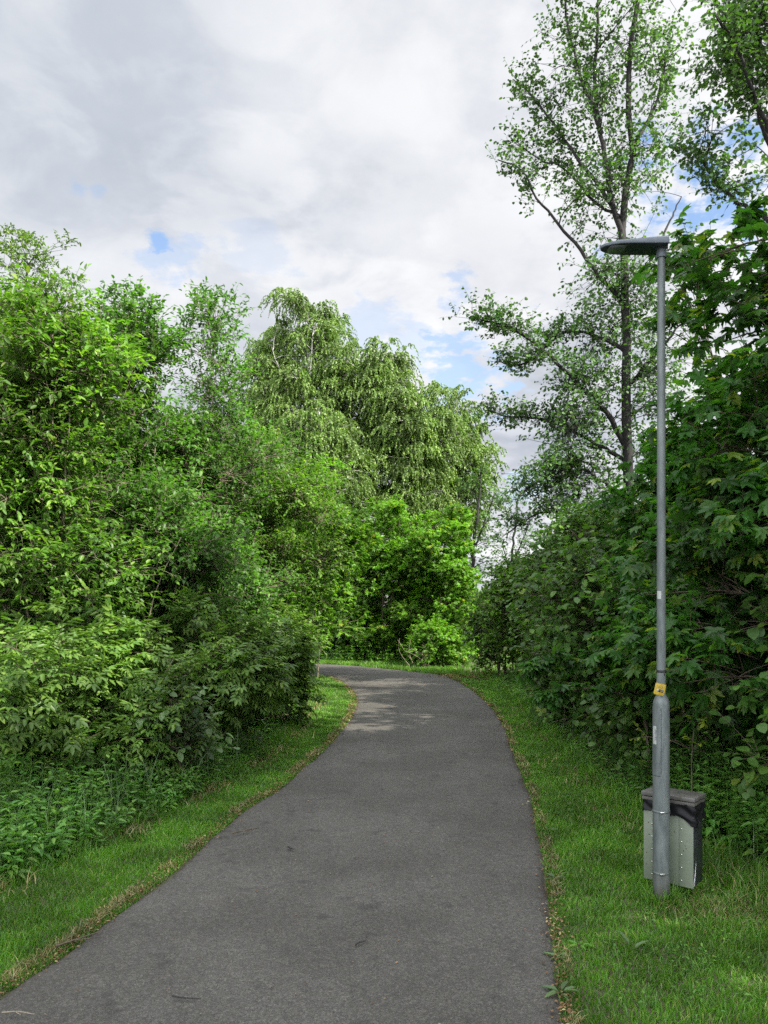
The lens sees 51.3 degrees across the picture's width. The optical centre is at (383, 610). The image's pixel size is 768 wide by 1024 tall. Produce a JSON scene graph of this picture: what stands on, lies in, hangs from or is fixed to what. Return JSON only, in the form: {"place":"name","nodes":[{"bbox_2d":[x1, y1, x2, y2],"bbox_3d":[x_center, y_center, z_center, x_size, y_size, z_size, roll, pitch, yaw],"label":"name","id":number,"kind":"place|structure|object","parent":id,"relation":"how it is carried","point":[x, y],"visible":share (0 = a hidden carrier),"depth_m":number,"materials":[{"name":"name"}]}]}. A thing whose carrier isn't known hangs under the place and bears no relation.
{"place":"outdoors","nodes":[
{"label":"outdoors","id":0,"kind":"place"},
{"bbox_2d":[0,664,564,1023],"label":"path","id":1,"kind":"structure","parent":0,"point":[475,966],"depth_m":4.53,"materials":[{"name":"grey asphalt"}]},
{"bbox_2d":[2,1011,33,1014],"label":"fallen twig","id":2,"kind":"object","parent":1,"relation":"on","point":[16,1012],"visible":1,"depth_m":3.30,"materials":[{"name":"beige wood"}]},
{"bbox_2d":[55,930,102,946],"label":"fallen twig","id":3,"kind":"object","parent":1,"relation":"on","point":[63,943],"visible":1,"depth_m":4.02,"materials":[{"name":"wood"}]},
{"bbox_2d":[172,995,200,1000],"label":"fallen twig","id":4,"kind":"object","parent":1,"relation":"on","point":[185,998],"visible":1,"depth_m":3.42,"materials":[{"name":"grey wood"}]},
{"bbox_2d":[231,828,256,833],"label":"fallen twig","id":5,"kind":"object","parent":1,"relation":"on","point":[243,831],"visible":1,"depth_m":5.99,"materials":[{"name":"grey wood"}]},
{"bbox_2d":[0,642,767,1023],"bbox_3d":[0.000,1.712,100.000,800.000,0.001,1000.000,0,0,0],"label":"ground","id":6,"kind":"structure","parent":0,"point":[170,876],"depth_m":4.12,"materials":[{"name":"green plant"}]},
{"bbox_2d":[0,222,90,380],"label":"tree","id":7,"kind":"object","parent":6,"relation":"on","point":[26,238],"visible":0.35,"depth_m":18.34,"materials":[{"name":"green plant"}]},
{"bbox_2d":[2,436,108,674],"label":"shrub","id":8,"kind":"object","parent":6,"relation":"on","point":[76,503],"depth_m":11.77,"materials":[{"name":"green plant"}]},
{"bbox_2d":[0,613,136,809],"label":"elder bush","id":9,"kind":"object","parent":6,"relation":"on","point":[23,699],"visible":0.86,"depth_m":6.63,"materials":[{"name":"green plant"}]},
{"bbox_2d":[0,504,164,723],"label":"shrub","id":10,"kind":"object","parent":6,"relation":"on","point":[102,553],"visible":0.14,"depth_m":8.51,"materials":[{"name":"green plant"}]},
{"bbox_2d":[0,254,188,674],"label":"shrub","id":11,"kind":"object","parent":6,"relation":"on","point":[41,413],"visible":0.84,"depth_m":8.10,"materials":[{"name":"green plant"}]},
{"bbox_2d":[0,593,200,788],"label":"elder bush","id":12,"kind":"object","parent":6,"relation":"on","point":[121,639],"visible":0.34,"depth_m":7.67,"materials":[{"name":"green plant"}]},
{"bbox_2d":[69,491,139,524],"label":"sapling","id":13,"kind":"object","parent":6,"relation":"on","point":[96,507],"visible":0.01,"depth_m":9.88,"materials":[{"name":"green plant"}]},
{"bbox_2d":[47,274,210,723],"bbox_3d":[-3.701,-1.418,11.005,2.682,6.341,2.631,0,0,0],"label":"shrub","id":14,"kind":"object","parent":6,"relation":"on","point":[159,349],"visible":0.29,"depth_m":10.78,"materials":[{"name":"green plant"}]},
{"bbox_2d":[69,441,189,640],"bbox_3d":[-3.057,-0.125,9.514,1.620,3.762,1.251,0,0,0],"label":"sapling","id":15,"kind":"object","parent":6,"relation":"on","point":[96,475],"visible":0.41,"depth_m":9.31,"materials":[{"name":"green plant"}]},
{"bbox_2d":[62,643,223,792],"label":"elder bush","id":16,"kind":"object","parent":6,"relation":"on","point":[124,730],"visible":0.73,"depth_m":7.23,"materials":[{"name":"green plant"}]},
{"bbox_2d":[69,460,262,670],"bbox_3d":[-2.706,-0.040,10.230,2.548,3.586,2.994,0,0,0],"label":"shrub","id":17,"kind":"object","parent":6,"relation":"on","point":[191,551],"visible":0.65,"depth_m":9.77,"materials":[{"name":"green plant"}]},
{"bbox_2d":[118,489,235,659],"bbox_3d":[-2.878,0.077,10.406,1.282,3.356,1.676,0,0,42],"label":"sapling","id":18,"kind":"object","parent":6,"relation":"on","point":[187,565],"visible":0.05,"depth_m":10.46,"materials":[{"name":"green plant"}]},
{"bbox_2d":[118,675,239,786],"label":"elm sapling","id":19,"kind":"object","parent":6,"relation":"on","point":[205,723],"visible":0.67,"depth_m":7.48,"materials":[{"name":"green plant"}]},
{"bbox_2d":[142,457,257,648],"bbox_3d":[-2.584,-0.138,10.819,1.715,3.782,1.370,0,0,0],"label":"sapling","id":20,"kind":"object","parent":6,"relation":"on","point":[200,473],"visible":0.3,"depth_m":10.73,"materials":[{"name":"green plant"}]},
{"bbox_2d":[157,276,268,546],"bbox_3d":[-2.909,-1.898,13.433,2.276,7.299,1.919,0,0,25],"label":"young tree","id":21,"kind":"object","parent":6,"relation":"on","point":[214,330],"visible":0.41,"depth_m":13.28,"materials":[{"name":"green plant"}]},
{"bbox_2d":[143,583,302,755],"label":"elder bush","id":22,"kind":"object","parent":6,"relation":"on","point":[246,667],"visible":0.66,"depth_m":8.94,"materials":[{"name":"green plant"}]},
{"bbox_2d":[146,517,300,725],"bbox_3d":[-2.528,0.097,11.725,2.468,3.316,2.754,0,0,-35],"label":"shrub","id":23,"kind":"object","parent":6,"relation":"on","point":[246,556],"visible":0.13,"depth_m":11.53,"materials":[{"name":"green plant"}]},
{"bbox_2d":[132,382,323,720],"bbox_3d":[-2.861,-0.858,12.136,3.100,5.262,3.091,0,0,42],"label":"shrub","id":24,"kind":"object","parent":6,"relation":"on","point":[222,469],"visible":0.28,"depth_m":11.83,"materials":[{"name":"green plant"}]},
{"bbox_2d":[215,445,278,609],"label":"shrub","id":25,"kind":"object","parent":6,"relation":"on","point":[259,535],"depth_m":19.25,"materials":[{"name":"green plant"}]},
{"bbox_2d":[203,596,330,728],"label":"elder bush","id":26,"kind":"object","parent":6,"relation":"on","point":[300,654],"visible":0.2,"depth_m":11.28,"materials":[{"name":"green plant"}]},
{"bbox_2d":[235,326,306,477],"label":"birch tree","id":27,"kind":"object","parent":6,"relation":"on","point":[248,351],"visible":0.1,"depth_m":38.51,"materials":[{"name":"green plant"}]},
{"bbox_2d":[216,410,361,663],"bbox_3d":[-2.253,-1.050,15.653,3.728,5.606,3.344,0,0,0],"label":"shrub","id":28,"kind":"object","parent":6,"relation":"on","point":[298,498],"visible":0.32,"depth_m":15.17,"materials":[{"name":"green plant"}]},
{"bbox_2d":[0,669,579,1023],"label":"leaf litter","id":29,"kind":"object","parent":6,"relation":"on","point":[561,920],"visible":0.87,"depth_m":4.89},
{"bbox_2d":[267,590,318,678],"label":"elder bush","id":30,"kind":"object","parent":6,"relation":"on","point":[283,608],"visible":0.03,"depth_m":14.47,"materials":[{"name":"green plant"}]},
{"bbox_2d":[243,287,365,461],"bbox_3d":[-3.612,-6.742,37.480,6.121,17.103,6.313,0,0,0],"label":"birch tree","id":31,"kind":"object","parent":6,"relation":"on","point":[312,345],"visible":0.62,"depth_m":36.35,"materials":[{"name":"green plant"}]},
{"bbox_2d":[266,448,389,677],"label":"shrub","id":32,"kind":"object","parent":6,"relation":"on","point":[360,533],"visible":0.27,"depth_m":18.92,"materials":[{"name":"green plant"}]},
{"bbox_2d":[265,399,392,526],"bbox_3d":[-2.643,-3.382,34.201,6.070,10.427,5.587,0,0,0],"label":"birch tree","id":33,"kind":"object","parent":6,"relation":"on","point":[327,434],"visible":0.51,"depth_m":32.80,"materials":[{"name":"green plant"}]},
{"bbox_2d":[312,546,392,656],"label":"maple bush","id":34,"kind":"object","parent":6,"relation":"on","point":[333,641],"visible":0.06,"depth_m":28.10,"materials":[{"name":"green plant"}]},
{"bbox_2d":[326,594,384,658],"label":"maple bush","id":35,"kind":"object","parent":6,"relation":"on","point":[355,644],"visible":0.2,"depth_m":26.87,"materials":[{"name":"green plant"}]},
{"bbox_2d":[312,335,433,535],"bbox_3d":[-0.765,-5.279,37.013,5.726,14.164,5.532,0,0,-21],"label":"birch tree","id":36,"kind":"object","parent":6,"relation":"on","point":[375,373],"visible":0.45,"depth_m":35.74,"materials":[{"name":"green plant"}]},
{"bbox_2d":[336,493,426,661],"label":"maple bush","id":37,"kind":"object","parent":6,"relation":"on","point":[373,583],"visible":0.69,"depth_m":26.11,"materials":[{"name":"green plant"}]},
{"bbox_2d":[296,494,470,627],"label":"woodland","id":38,"kind":"object","parent":6,"relation":"on","point":[432,550],"depth_m":41.63,"materials":[{"name":"green plant"}]},
{"bbox_2d":[0,643,767,1023],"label":"weeds","id":39,"kind":"object","parent":6,"relation":"on","point":[698,775],"visible":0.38,"depth_m":6.29,"materials":[{"name":"green plant"}]},
{"bbox_2d":[0,677,767,1023],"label":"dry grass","id":40,"kind":"structure","parent":6,"relation":"on","point":[196,839],"depth_m":5.22,"materials":[{"name":"green plant"}]},
{"bbox_2d":[0,710,767,869],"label":"tall grass","id":41,"kind":"structure","parent":6,"relation":"on","point":[238,752],"depth_m":6.23,"materials":[{"name":"green plant"}]},
{"bbox_2d":[379,551,445,658],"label":"maple bush","id":42,"kind":"object","parent":6,"relation":"on","point":[430,604],"visible":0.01,"depth_m":27.83,"materials":[{"name":"green plant"}]},
{"bbox_2d":[354,380,476,602],"bbox_3d":[1.321,-4.274,36.062,5.266,12.240,5.417,0,0,-20],"label":"birch tree","id":43,"kind":"object","parent":6,"relation":"on","point":[407,485],"visible":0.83,"depth_m":34.85,"materials":[{"name":"green plant"}]},
{"bbox_2d":[399,636,433,667],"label":"dead stems","id":44,"kind":"object","parent":6,"relation":"on","point":[423,663],"visible":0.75,"depth_m":23.33,"materials":[{"name":"brown plant"}]},
{"bbox_2d":[388,501,484,664],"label":"maple bush","id":45,"kind":"object","parent":6,"relation":"on","point":[442,575],"visible":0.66,"depth_m":25.16,"materials":[{"name":"green plant"}]},
{"bbox_2d":[396,611,477,666],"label":"maple bush","id":46,"kind":"object","parent":6,"relation":"on","point":[443,641],"visible":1,"depth_m":23.57,"materials":[{"name":"green plant"}]},
{"bbox_2d":[422,384,509,547],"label":"birch tree","id":47,"kind":"object","parent":6,"relation":"on","point":[473,457],"visible":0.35,"depth_m":38.03,"materials":[{"name":"green plant"}]},
{"bbox_2d":[457,591,498,657],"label":"maple bush","id":48,"kind":"object","parent":6,"relation":"on","point":[477,614],"visible":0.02,"depth_m":28.11,"materials":[{"name":"green plant"}]},
{"bbox_2d":[453,463,515,588],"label":"thin tree","id":49,"kind":"object","parent":6,"relation":"on","point":[480,481],"visible":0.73,"depth_m":35.95,"materials":[{"name":"green plant"}]},
{"bbox_2d":[452,587,531,674],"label":"shrub","id":50,"kind":"object","parent":6,"relation":"on","point":[476,630],"visible":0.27,"depth_m":20.45,"materials":[{"name":"green plant"}]},
{"bbox_2d":[466,546,548,667],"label":"shrub","id":51,"kind":"object","parent":6,"relation":"on","point":[498,598],"visible":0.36,"depth_m":18.63,"materials":[{"name":"dark green leaves"},{"name":"brown bark"}]},
{"bbox_2d":[488,494,540,578],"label":"thin tree","id":52,"kind":"object","parent":6,"relation":"on","point":[520,540],"visible":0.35,"depth_m":41.97,"materials":[{"name":"green plant"}]},
{"bbox_2d":[544,872,564,879],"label":"path weed","id":53,"kind":"object","parent":6,"relation":"on","point":[552,875],"visible":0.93,"depth_m":5.01,"materials":[{"name":"green plant"}]},
{"bbox_2d":[543,952,568,959],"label":"path weed","id":54,"kind":"object","parent":6,"relation":"on","point":[552,954],"visible":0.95,"depth_m":3.90,"materials":[{"name":"green plant"}]},
{"bbox_2d":[510,607,601,728],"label":"shrub","id":55,"kind":"object","parent":6,"relation":"on","point":[557,714],"visible":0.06,"depth_m":11.38,"materials":[{"name":"green plant"}]},
{"bbox_2d":[541,981,579,1000],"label":"path weed","id":56,"kind":"object","parent":6,"relation":"on","point":[563,985],"visible":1,"depth_m":3.53,"materials":[{"name":"green plant"}]},
{"bbox_2d":[515,643,612,689],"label":"maple sapling","id":57,"kind":"object","parent":6,"relation":"on","point":[533,668],"visible":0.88,"depth_m":7.08,"materials":[{"name":"green plant"}]},
{"bbox_2d":[497,487,643,712],"bbox_3d":[3.551,-0.065,13.398,3.168,3.904,3.046,0,0,0],"label":"shrub","id":58,"kind":"object","parent":6,"relation":"on","point":[548,544],"visible":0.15,"depth_m":12.96,"materials":[{"name":"green plant"}]},
{"bbox_2d":[441,0,717,553],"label":"tall tree","id":59,"kind":"object","parent":6,"relation":"on","point":[560,464],"visible":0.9,"depth_m":17.89,"materials":[{"name":"green plant"}]},
{"bbox_2d":[523,488,635,563],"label":"shrub","id":60,"kind":"object","parent":6,"relation":"on","point":[540,531],"visible":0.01,"depth_m":16.57,"materials":[{"name":"green plant"}]},
{"bbox_2d":[568,940,595,949],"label":"path weed","id":61,"kind":"object","parent":6,"relation":"on","point":[583,945],"visible":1,"depth_m":4.01,"materials":[{"name":"green plant"}]},
{"bbox_2d":[528,678,650,778],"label":"maple sapling","id":62,"kind":"object","parent":6,"relation":"on","point":[550,699],"visible":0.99,"depth_m":6.85,"materials":[{"name":"green plant"}]},
{"bbox_2d":[490,514,714,751],"bbox_3d":[2.792,0.376,9.760,2.878,3.000,2.888,0,0,-23],"label":"shrub","id":63,"kind":"object","parent":6,"relation":"on","point":[574,626],"visible":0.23,"depth_m":9.39,"materials":[{"name":"green plant"}]},
{"bbox_2d":[617,930,649,948],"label":"path weed","id":64,"kind":"object","parent":6,"relation":"on","point":[626,939],"visible":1,"depth_m":3.97,"materials":[{"name":"green plant"}]},
{"bbox_2d":[600,235,669,901],"bbox_3d":[1.457,-0.180,4.640,0.402,3.960,0.164,0,0,0],"label":"street lamp","id":65,"kind":"object","parent":6,"relation":"on","point":[657,246],"visible":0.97,"depth_m":4.62,"materials":[{"name":"metal"}]},
{"bbox_2d":[652,705,660,776],"bbox_3d":[1.572,0.756,4.618,0.016,0.405,0.066,0,0,-30],"label":"access door","id":66,"kind":"structure","parent":65,"relation":"in","point":[656,713],"depth_m":4.61,"materials":[{"name":"metal"}]},
{"bbox_2d":[654,682,665,695],"bbox_3d":[1.586,0.455,4.592,0.068,0.070,0.006,13,-1,-4],"label":"marker sign","id":67,"kind":"object","parent":65,"relation":"attached to","point":[659,688],"visible":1,"depth_m":4.59,"materials":[{"name":"yellow plastic"}]},
{"bbox_2d":[574,669,700,775],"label":"shrub","id":68,"kind":"object","parent":6,"relation":"on","point":[599,713],"visible":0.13,"depth_m":7.78,"materials":[{"name":"green plant"}]},
{"bbox_2d":[562,526,767,775],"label":"shrub","id":69,"kind":"object","parent":6,"relation":"on","point":[633,711],"visible":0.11,"depth_m":7.24,"materials":[{"name":"green plant"}]},
{"bbox_2d":[578,229,767,635],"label":"maple tree","id":70,"kind":"object","parent":6,"relation":"on","point":[615,501],"visible":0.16,"depth_m":8.35,"materials":[{"name":"green plant"}]},
{"bbox_2d":[641,786,705,888],"bbox_3d":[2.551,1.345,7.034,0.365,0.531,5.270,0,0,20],"label":"litter bin","id":71,"kind":"object","parent":6,"relation":"on","point":[687,812],"visible":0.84,"depth_m":4.68,"materials":[{"name":"grey metal"}]},
{"bbox_2d":[583,443,767,791],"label":"shrub","id":72,"kind":"object","parent":6,"relation":"on","point":[623,547],"visible":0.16,"depth_m":7.21,"materials":[{"name":"green plant"}]},
{"bbox_2d":[629,689,722,790],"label":"sapling","id":73,"kind":"object","parent":6,"relation":"on","point":[702,720],"visible":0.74,"depth_m":5.60,"materials":[{"name":"green plant"}]},
{"bbox_2d":[588,197,767,744],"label":"maple tree","id":74,"kind":"object","parent":6,"relation":"on","point":[731,507],"visible":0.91,"depth_m":5.81,"materials":[{"name":"green plant"}]},
{"bbox_2d":[653,0,767,270],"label":"tall tree","id":75,"kind":"object","parent":6,"relation":"on","point":[737,70],"visible":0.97,"depth_m":12.96,"materials":[{"name":"green plant"}]},
{"bbox_2d":[708,566,767,799],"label":"shrub","id":76,"kind":"object","parent":6,"relation":"on","point":[750,777],"visible":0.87,"depth_m":4.95,"materials":[{"name":"green plant"}]},
{"bbox_2d":[0,0,767,590],"label":"sky","id":77,"kind":"structure","parent":0,"point":[330,150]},
{"bbox_2d":[636,462,760,727],"bbox_3d":[4.750,-0.237,11.607,3.138,3.984,3.401,0,0,0],"label":"shrub","id":78,"kind":"object","parent":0,"point":[642,512],"depth_m":11.66,"materials":[{"name":"green plant"}]}
]}

